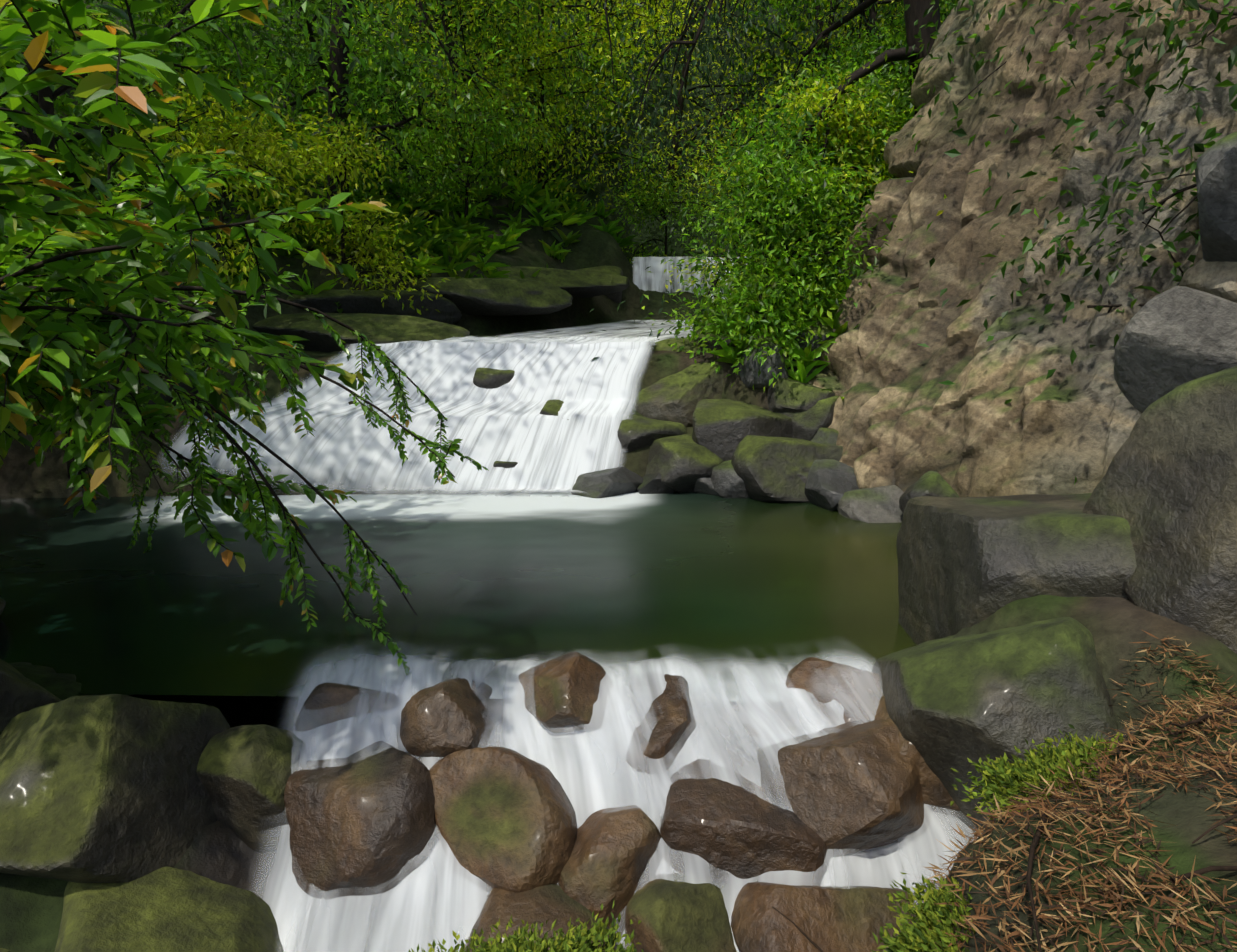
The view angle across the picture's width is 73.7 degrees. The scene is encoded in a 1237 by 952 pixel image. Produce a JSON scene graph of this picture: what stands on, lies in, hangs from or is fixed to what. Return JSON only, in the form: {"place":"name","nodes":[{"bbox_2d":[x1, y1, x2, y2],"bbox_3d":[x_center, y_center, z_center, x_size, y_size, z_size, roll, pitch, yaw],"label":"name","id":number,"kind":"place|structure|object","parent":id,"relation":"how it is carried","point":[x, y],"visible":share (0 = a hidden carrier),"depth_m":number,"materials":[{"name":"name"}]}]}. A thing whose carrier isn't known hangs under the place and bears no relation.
{"place":"outdoors","nodes":[
{"label":"outdoors","id":0,"kind":"place"},
{"bbox_2d":[0,0,1236,951],"bbox_3d":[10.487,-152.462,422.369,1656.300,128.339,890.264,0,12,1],"label":"ground","id":1,"kind":"structure","parent":0,"point":[219,852],"depth_m":3.06,"materials":[{"name":"brown soil"}]},
{"bbox_2d":[0,659,61,734],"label":"rock","id":2,"kind":"object","parent":1,"relation":"on","point":[20,693],"visible":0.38,"depth_m":2.91,"materials":[{"name":"stone"}]},
{"bbox_2d":[0,694,230,882],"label":"rock","id":3,"kind":"object","parent":1,"relation":"on","point":[109,788],"visible":0.79,"depth_m":2.62,"materials":[{"name":"stone"}]},
{"bbox_2d":[98,341,207,413],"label":"ledge rock","id":4,"kind":"object","parent":1,"relation":"on","point":[169,399],"visible":0.06,"depth_m":6.85,"materials":[{"name":"stone"}]},
{"bbox_2d":[55,866,283,951],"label":"rock","id":5,"kind":"object","parent":1,"relation":"on","point":[167,909],"visible":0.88,"depth_m":2.51,"materials":[{"name":"stone"}]},
{"bbox_2d":[37,0,318,209],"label":"tree","id":6,"kind":"object","parent":1,"relation":"on","point":[183,49],"visible":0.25,"depth_m":8.44,"materials":[{"name":"green plant"}]},
{"bbox_2d":[0,121,356,571],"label":"branch","id":7,"kind":"object","parent":1,"relation":"on","point":[151,423],"visible":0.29,"depth_m":3.82,"materials":[{"name":"green plant"}]},
{"bbox_2d":[20,0,359,212],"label":"bank tree","id":8,"kind":"object","parent":1,"relation":"on","point":[78,135],"visible":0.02,"depth_m":8.25,"materials":[{"name":"green plant"}]},
{"bbox_2d":[74,51,391,295],"bbox_3d":[-3.811,-2.663,7.650,3.848,2.238,2.294,3,12,15],"label":"shrub","id":9,"kind":"object","parent":1,"relation":"on","point":[249,138],"visible":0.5,"depth_m":7.15,"materials":[{"name":"green plant"}]},
{"bbox_2d":[0,0,488,675],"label":"branch","id":10,"kind":"object","parent":1,"relation":"on","point":[54,332],"visible":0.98,"depth_m":2.48,"materials":[{"name":"green plant"}]},
{"bbox_2d":[196,724,304,852],"bbox_3d":[-1.287,1.113,3.053,0.410,0.448,0.468,0,12,1],"label":"rock","id":11,"kind":"object","parent":1,"relation":"on","point":[244,772],"visible":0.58,"depth_m":2.88,"materials":[{"name":"stone"}]},
{"bbox_2d":[87,0,420,70],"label":"tree","id":12,"kind":"object","parent":1,"relation":"on","point":[369,3],"visible":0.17,"depth_m":13.35,"materials":[{"name":"green plant"}]},
{"bbox_2d":[127,0,383,127],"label":"tree","id":13,"kind":"object","parent":1,"relation":"on","point":[290,53],"visible":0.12,"depth_m":10.76,"materials":[{"name":"green plant"}]},
{"bbox_2d":[0,0,517,477],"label":"tree","id":14,"kind":"object","parent":1,"relation":"on","point":[47,95],"visible":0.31,"depth_m":6.07,"materials":[{"name":"green plant"}]},
{"bbox_2d":[0,0,588,388],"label":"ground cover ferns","id":15,"kind":"object","parent":1,"relation":"on","point":[464,241],"visible":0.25,"depth_m":10.47,"materials":[{"name":"green plant"}]},
{"bbox_2d":[226,95,462,314],"bbox_3d":[-2.719,-2.770,8.625,2.568,2.130,2.339,8,14,33],"label":"shrub","id":16,"kind":"object","parent":1,"relation":"on","point":[327,158],"visible":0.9,"depth_m":8.34,"materials":[{"name":"green plant"}]},
{"bbox_2d":[294,683,397,742],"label":"cascade rock","id":17,"kind":"object","parent":1,"relation":"on","point":[323,696],"visible":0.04,"depth_m":3.11,"materials":[{"name":"stone"}]},
{"bbox_2d":[250,0,454,131],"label":"tree","id":18,"kind":"object","parent":1,"relation":"on","point":[377,9],"visible":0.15,"depth_m":13.20,"materials":[{"name":"green plant"}]},
{"bbox_2d":[284,734,435,912],"bbox_3d":[-0.893,1.214,2.931,0.546,0.456,0.554,0,12,1],"label":"cascade rock","id":19,"kind":"object","parent":1,"relation":"on","point":[368,823],"visible":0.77,"depth_m":2.75,"materials":[{"name":"stone"}]},
{"bbox_2d":[252,312,469,351],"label":"ledge rock","id":20,"kind":"object","parent":1,"relation":"on","point":[378,328],"visible":0.48,"depth_m":7.76,"materials":[{"name":"stone"}]},
{"bbox_2d":[143,0,585,227],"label":"tree","id":21,"kind":"object","parent":1,"relation":"on","point":[339,60],"visible":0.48,"depth_m":9.37,"materials":[{"name":"green plant"}]},
{"bbox_2d":[276,20,465,215],"bbox_3d":[-3.039,-4.219,10.168,2.265,2.553,2.392,-5,13,-24],"label":"shrub","id":22,"kind":"object","parent":1,"relation":"on","point":[370,100],"visible":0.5,"depth_m":9.94,"materials":[{"name":"green plant"}]},
{"bbox_2d":[286,290,461,324],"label":"ledge rock","id":23,"kind":"object","parent":1,"relation":"on","point":[360,301],"visible":0.33,"depth_m":8.48,"materials":[{"name":"stone"}]},
{"bbox_2d":[155,335,656,496],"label":"waterfall","id":24,"kind":"object","parent":1,"relation":"on","point":[483,491],"visible":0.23,"depth_m":6.61,"materials":[{"name":"white liquid"}]},
{"bbox_2d":[488,320,700,344],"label":"stream water","id":25,"kind":"structure","parent":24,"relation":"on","point":[616,325],"depth_m":9.52,"materials":[{"name":"white liquid"}]},
{"bbox_2d":[397,678,506,767],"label":"cascade rock","id":26,"kind":"object","parent":1,"relation":"on","point":[442,719],"visible":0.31,"depth_m":3.00,"materials":[{"name":"stone"}]},
{"bbox_2d":[0,492,916,701],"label":"water pool","id":27,"kind":"structure","parent":1,"relation":"on","point":[94,604],"depth_m":4.42,"materials":[{"name":"green liquid"}]},
{"bbox_2d":[240,0,694,222],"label":"tree","id":28,"kind":"object","parent":1,"relation":"on","point":[513,30],"visible":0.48,"depth_m":12.71,"materials":[{"name":"green plant"}]},
{"bbox_2d":[350,77,584,223],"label":"shrub","id":29,"kind":"object","parent":1,"relation":"on","point":[468,176],"visible":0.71,"depth_m":11.55,"materials":[{"name":"green plant"}]},
{"bbox_2d":[412,277,572,315],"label":"ledge rock","id":30,"kind":"object","parent":1,"relation":"on","point":[492,296],"visible":0.4,"depth_m":9.59,"materials":[{"name":"stone"}]},
{"bbox_2d":[473,368,514,388],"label":"ledge rock","id":31,"kind":"object","parent":1,"relation":"on","point":[488,378],"visible":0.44,"depth_m":7.14,"materials":[{"name":"stone"}]},
{"bbox_2d":[429,746,576,893],"bbox_3d":[-0.414,1.242,2.877,0.601,0.568,0.409,8,15,34],"label":"cascade rock","id":32,"kind":"object","parent":1,"relation":"on","point":[505,818],"visible":0.69,"depth_m":2.75,"materials":[{"name":"stone"}]},
{"bbox_2d":[433,16,580,186],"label":"shrub","id":33,"kind":"object","parent":1,"relation":"on","point":[525,63],"visible":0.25,"depth_m":13.02,"materials":[{"name":"green plant"}]},
{"bbox_2d":[409,901,643,951],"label":"moss","id":34,"kind":"object","parent":1,"relation":"on","point":[515,942],"visible":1,"depth_m":1.77,"materials":[{"name":"green plant"}]},
{"bbox_2d":[464,884,616,951],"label":"cascade rock","id":35,"kind":"object","parent":1,"relation":"on","point":[551,903],"visible":0.38,"depth_m":2.54,"materials":[{"name":"stone"}]},
{"bbox_2d":[353,0,731,230],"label":"tree","id":36,"kind":"object","parent":1,"relation":"on","point":[541,175],"visible":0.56,"depth_m":13.06,"materials":[{"name":"green plant"}]},
{"bbox_2d":[383,0,713,135],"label":"forest tree","id":37,"kind":"object","parent":1,"relation":"on","point":[600,46],"visible":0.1,"depth_m":17.21,"materials":[{"name":"green plant"}]},
{"bbox_2d":[148,0,951,256],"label":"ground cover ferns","id":38,"kind":"object","parent":1,"relation":"on","point":[610,228],"visible":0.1,"depth_m":17.54,"materials":[{"name":"green plant"}]},
{"bbox_2d":[352,0,750,157],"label":"tree","id":39,"kind":"object","parent":1,"relation":"on","point":[645,20],"visible":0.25,"depth_m":13.90,"materials":[{"name":"green plant"}]},
{"bbox_2d":[497,266,629,297],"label":"ledge rock","id":40,"kind":"object","parent":1,"relation":"on","point":[578,284],"visible":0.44,"depth_m":10.91,"materials":[{"name":"stone"}]},
{"bbox_2d":[518,651,612,732],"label":"cascade rock","id":41,"kind":"object","parent":1,"relation":"on","point":[565,689],"visible":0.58,"depth_m":3.07,"materials":[{"name":"stone"}]},
{"bbox_2d":[573,266,622,303],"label":"ledge rock","id":42,"kind":"object","parent":1,"relation":"on","point":[616,297],"visible":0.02,"depth_m":12.41,"materials":[{"name":"stone"}]},
{"bbox_2d":[571,466,642,497],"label":"rock","id":43,"kind":"object","parent":1,"relation":"on","point":[618,480],"visible":0.6,"depth_m":6.55,"materials":[{"name":"stone"}]},
{"bbox_2d":[558,795,662,937],"bbox_3d":[-0.015,1.345,2.901,0.482,0.464,0.585,-3,12,-15],"label":"cascade rock","id":44,"kind":"object","parent":1,"relation":"on","point":[610,859],"visible":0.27,"depth_m":2.67,"materials":[{"name":"stone"}]},
{"bbox_2d":[251,637,975,951],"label":"cascade water","id":45,"kind":"structure","parent":1,"relation":"on","point":[586,801],"depth_m":2.96,"materials":[{"name":"white liquid"}]},
{"bbox_2d":[617,414,686,453],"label":"ledge rock","id":46,"kind":"object","parent":1,"relation":"on","point":[635,432],"visible":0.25,"depth_m":6.83,"materials":[{"name":"stone"}]},
{"bbox_2d":[637,473,674,493],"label":"rock","id":47,"kind":"object","parent":1,"relation":"on","point":[652,484],"visible":0.46,"depth_m":6.59,"materials":[{"name":"stone"}]},
{"bbox_2d":[607,671,708,797],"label":"cascade rock","id":48,"kind":"object","parent":1,"relation":"on","point":[673,715],"visible":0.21,"depth_m":3.03,"materials":[{"name":"stone"}]},
{"bbox_2d":[442,0,881,188],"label":"tree","id":49,"kind":"object","parent":1,"relation":"on","point":[681,106],"visible":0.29,"depth_m":17.96,"materials":[{"name":"green plant"}]},
{"bbox_2d":[595,132,739,263],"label":"shrub","id":50,"kind":"object","parent":1,"relation":"on","point":[655,199],"visible":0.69,"depth_m":14.59,"materials":[{"name":"green plant"}]},
{"bbox_2d":[647,337,700,353],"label":"ledge rock","id":51,"kind":"object","parent":1,"relation":"on","point":[664,343],"visible":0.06,"depth_m":7.80,"materials":[{"name":"stone"}]},
{"bbox_2d":[633,363,723,426],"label":"ledge rock","id":52,"kind":"object","parent":1,"relation":"on","point":[678,396],"visible":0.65,"depth_m":7.12,"materials":[{"name":"stone"}]},
{"bbox_2d":[622,873,736,951],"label":"cascade rock","id":53,"kind":"object","parent":1,"relation":"on","point":[677,915],"visible":0.75,"depth_m":2.58,"materials":[{"name":"stone"}]},
{"bbox_2d":[645,434,723,492],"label":"ledge rock","id":54,"kind":"object","parent":1,"relation":"on","point":[683,463],"visible":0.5,"depth_m":6.57,"materials":[{"name":"stone"}]},
{"bbox_2d":[632,256,746,299],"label":"waterfall","id":55,"kind":"object","parent":1,"relation":"on","point":[655,278],"visible":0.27,"depth_m":12.78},
{"bbox_2d":[711,460,748,498],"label":"rock","id":56,"kind":"object","parent":1,"relation":"on","point":[727,481],"visible":0.42,"depth_m":6.45,"materials":[{"name":"stone"}]},
{"bbox_2d":[692,399,792,460],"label":"ledge rock","id":57,"kind":"object","parent":1,"relation":"on","point":[722,428],"visible":0.31,"depth_m":6.69,"materials":[{"name":"stone"}]},
{"bbox_2d":[656,748,830,890],"bbox_3d":[0.439,1.274,2.859,0.574,0.436,0.560,-9,15,-38],"label":"cascade rock","id":58,"kind":"object","parent":1,"relation":"on","point":[730,828],"visible":0.58,"depth_m":2.73,"materials":[{"name":"stone"}]},
{"bbox_2d":[648,131,842,301],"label":"shrub","id":59,"kind":"object","parent":1,"relation":"on","point":[704,251],"visible":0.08,"depth_m":9.14,"materials":[{"name":"green plant"}]},
{"bbox_2d":[642,224,860,390],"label":"shrub","id":60,"kind":"object","parent":1,"relation":"on","point":[751,284],"visible":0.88,"depth_m":7.01,"materials":[{"name":"green plant"}]},
{"bbox_2d":[711,701,795,761],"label":"cascade rock","id":61,"kind":"object","parent":1,"relation":"on","point":[745,729],"depth_m":3.09,"materials":[{"name":"stone"}]},
{"bbox_2d":[735,335,788,387],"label":"cliff rock","id":62,"kind":"object","parent":1,"relation":"on","point":[748,371],"visible":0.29,"depth_m":7.01,"materials":[{"name":"stone"}]},
{"bbox_2d":[569,0,956,206],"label":"tree","id":63,"kind":"object","parent":1,"relation":"on","point":[826,42],"visible":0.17,"depth_m":13.01,"materials":[{"name":"green plant"}]},
{"bbox_2d":[489,0,1046,359],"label":"conifer tree","id":64,"kind":"object","parent":1,"relation":"on","point":[914,11],"visible":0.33,"depth_m":8.57,"materials":[{"name":"green plant"}]},
{"bbox_2d":[691,263,866,363],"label":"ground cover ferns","id":65,"kind":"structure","parent":1,"relation":"on","point":[824,318],"depth_m":7.20,"materials":[{"name":"green plant"}]},
{"bbox_2d":[661,118,902,349],"bbox_3d":[1.559,-2.013,7.307,2.000,2.148,1.804,7,14,31],"label":"shrub","id":66,"kind":"object","parent":1,"relation":"on","point":[758,211],"visible":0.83,"depth_m":7.08,"materials":[{"name":"green plant"}]},
{"bbox_2d":[654,82,912,320],"bbox_3d":[1.572,-2.468,7.914,2.465,2.458,2.469,0,12,1],"label":"shrub","id":67,"kind":"object","parent":1,"relation":"on","point":[780,129],"visible":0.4,"depth_m":7.67,"materials":[{"name":"green plant"}]},
{"bbox_2d":[614,0,957,225],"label":"tree","id":68,"kind":"object","parent":1,"relation":"on","point":[872,12],"visible":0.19,"depth_m":11.71,"materials":[{"name":"green plant"}]},
{"bbox_2d":[731,435,842,502],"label":"ledge rock","id":69,"kind":"object","parent":1,"relation":"on","point":[767,469],"visible":0.58,"depth_m":6.35,"materials":[{"name":"stone"}]},
{"bbox_2d":[637,0,940,225],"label":"tree","id":70,"kind":"object","parent":1,"relation":"on","point":[817,31],"visible":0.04,"depth_m":16.96,"materials":[{"name":"green plant"}]},
{"bbox_2d":[768,378,834,412],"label":"cliff rock","id":71,"kind":"object","parent":1,"relation":"on","point":[788,395],"visible":0.44,"depth_m":6.88,"materials":[{"name":"stone"}]},
{"bbox_2d":[771,396,838,440],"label":"cliff rock","id":72,"kind":"object","parent":1,"relation":"on","point":[808,424],"visible":0.21,"depth_m":6.77,"materials":[{"name":"stone"}]},
{"bbox_2d":[784,313,833,360],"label":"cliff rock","id":73,"kind":"object","parent":1,"relation":"on","point":[823,333],"visible":0.12,"depth_m":7.10,"materials":[{"name":"stone"}]},
{"bbox_2d":[730,882,917,951],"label":"cascade rock","id":74,"kind":"object","parent":1,"relation":"on","point":[833,919],"visible":0.69,"depth_m":2.55,"materials":[{"name":"stone"}]},
{"bbox_2d":[735,53,913,281],"bbox_3d":[2.217,-2.756,8.392,2.178,2.579,2.191,0,12,1],"label":"shrub","id":75,"kind":"object","parent":1,"relation":"on","point":[836,111],"visible":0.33,"depth_m":7.95,"materials":[{"name":"green plant"}]},
{"bbox_2d":[740,115,908,398],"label":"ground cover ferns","id":76,"kind":"object","parent":1,"relation":"on","point":[810,363],"depth_m":7.02,"materials":[{"name":"green plant"}]},
{"bbox_2d":[740,47,912,260],"bbox_3d":[2.502,-2.957,8.621,2.286,2.740,2.610,-2,12,-10],"label":"shrub","id":77,"kind":"object","parent":1,"relation":"on","point":[869,159],"visible":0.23,"depth_m":8.06,"materials":[{"name":"green plant"}]},
{"bbox_2d":[804,459,858,510],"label":"rock","id":78,"kind":"object","parent":1,"relation":"on","point":[829,482],"visible":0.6,"depth_m":6.18,"materials":[{"name":"stone"}]},
{"bbox_2d":[784,657,879,733],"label":"cascade rock","id":79,"kind":"object","parent":1,"relation":"on","point":[801,675],"visible":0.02,"depth_m":3.14,"materials":[{"name":"stone"}]},
{"bbox_2d":[751,48,912,273],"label":"shrub","id":80,"kind":"object","parent":1,"relation":"on","point":[883,115],"visible":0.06,"depth_m":8.36,"materials":[{"name":"green plant"}]},
{"bbox_2d":[760,63,916,261],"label":"shrub","id":81,"kind":"object","parent":1,"relation":"on","point":[870,117],"visible":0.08,"depth_m":8.39,"materials":[{"name":"green plant"}]},
{"bbox_2d":[752,719,929,856],"bbox_3d":[0.799,1.109,2.970,0.626,0.493,0.613,6,13,27],"label":"cascade rock","id":82,"kind":"object","parent":1,"relation":"on","point":[853,787],"visible":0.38,"depth_m":2.76,"materials":[{"name":"stone"}]},
{"bbox_2d":[747,7,937,218],"bbox_3d":[2.794,-3.743,9.104,3.042,2.576,2.336,0,12,1],"label":"shrub","id":83,"kind":"object","parent":1,"relation":"on","point":[896,65],"visible":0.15,"depth_m":8.86,"materials":[{"name":"green plant"}]},
{"bbox_2d":[737,0,951,229],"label":"shrub","id":84,"kind":"object","parent":1,"relation":"on","point":[864,56],"visible":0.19,"depth_m":9.52,"materials":[{"name":"green plant"}]},
{"bbox_2d":[837,485,903,522],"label":"rock","id":85,"kind":"object","parent":1,"relation":"on","point":[880,504],"visible":0.69,"depth_m":5.88,"materials":[{"name":"stone"}]},
{"bbox_2d":[846,0,958,100],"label":"tree","id":86,"kind":"object","parent":1,"relation":"on","point":[883,9],"visible":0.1,"depth_m":11.98,"materials":[{"name":"green plant"}]},
{"bbox_2d":[864,689,959,818],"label":"cascade rock","id":87,"kind":"object","parent":1,"relation":"on","point":[935,793],"visible":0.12,"depth_m":2.81,"materials":[{"name":"stone"}]},
{"bbox_2d":[871,872,976,951],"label":"moss","id":88,"kind":"object","parent":1,"relation":"on","point":[915,937],"visible":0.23,"depth_m":1.57,"materials":[{"name":"green plant"}]},
{"bbox_2d":[899,471,959,512],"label":"rock","id":89,"kind":"object","parent":1,"relation":"on","point":[932,483],"visible":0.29,"depth_m":5.57,"materials":[{"name":"stone"}]},
{"bbox_2d":[817,0,1124,216],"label":"cliff top tree","id":90,"kind":"object","parent":1,"relation":"on","point":[976,65],"visible":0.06,"depth_m":6.55,"materials":[{"name":"green plant"}]},
{"bbox_2d":[872,617,1117,837],"bbox_3d":[1.339,0.850,2.943,0.948,0.855,0.845,8,14,33],"label":"rock","id":91,"kind":"object","parent":1,"relation":"on","point":[953,703],"visible":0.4,"depth_m":2.64,"materials":[{"name":"stone"}]},
{"bbox_2d":[772,630,1236,951],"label":"pine needles","id":92,"kind":"object","parent":1,"relation":"on","point":[1203,718],"visible":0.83,"depth_m":1.61,"materials":[{"name":"brown plant"}]},
{"bbox_2d":[896,493,1136,644],"bbox_3d":[1.839,0.532,3.488,1.027,1.046,1.454,0,12,1],"label":"rock","id":93,"kind":"object","parent":1,"relation":"on","point":[965,562],"visible":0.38,"depth_m":3.10,"materials":[{"name":"stone"}]},
{"bbox_2d":[808,0,1236,496],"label":"rock cliff","id":94,"kind":"structure","parent":1,"relation":"on","point":[904,419],"depth_m":5.85,"materials":[{"name":"stone"}]},
{"bbox_2d":[1114,286,1236,412],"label":"boulder","id":95,"kind":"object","parent":94,"relation":"attached to","point":[1171,339],"depth_m":3.59,"materials":[{"name":"stone"}]},
{"bbox_2d":[1179,259,1236,302],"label":"rock","id":96,"kind":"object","parent":94,"relation":"attached to","point":[1218,278],"depth_m":3.91,"materials":[{"name":"stone"}]},
{"bbox_2d":[1195,132,1236,261],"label":"boulder","id":97,"kind":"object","parent":94,"relation":"attached to","point":[1216,175],"depth_m":3.68,"materials":[{"name":"stone"}]},
{"bbox_2d":[950,724,1123,822],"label":"moss","id":98,"kind":"object","parent":1,"relation":"on","point":[1010,776],"visible":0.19,"depth_m":2.02,"materials":[{"name":"green plant"}]},
{"bbox_2d":[918,0,1236,484],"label":"ivy","id":99,"kind":"object","parent":1,"relation":"on","point":[1135,71],"visible":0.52,"depth_m":4.85,"materials":[{"name":"green plant"}]},
{"bbox_2d":[1082,366,1236,653],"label":"rock","id":100,"kind":"object","parent":1,"relation":"on","point":[1166,487],"visible":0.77,"depth_m":2.70,"materials":[{"name":"stone"}]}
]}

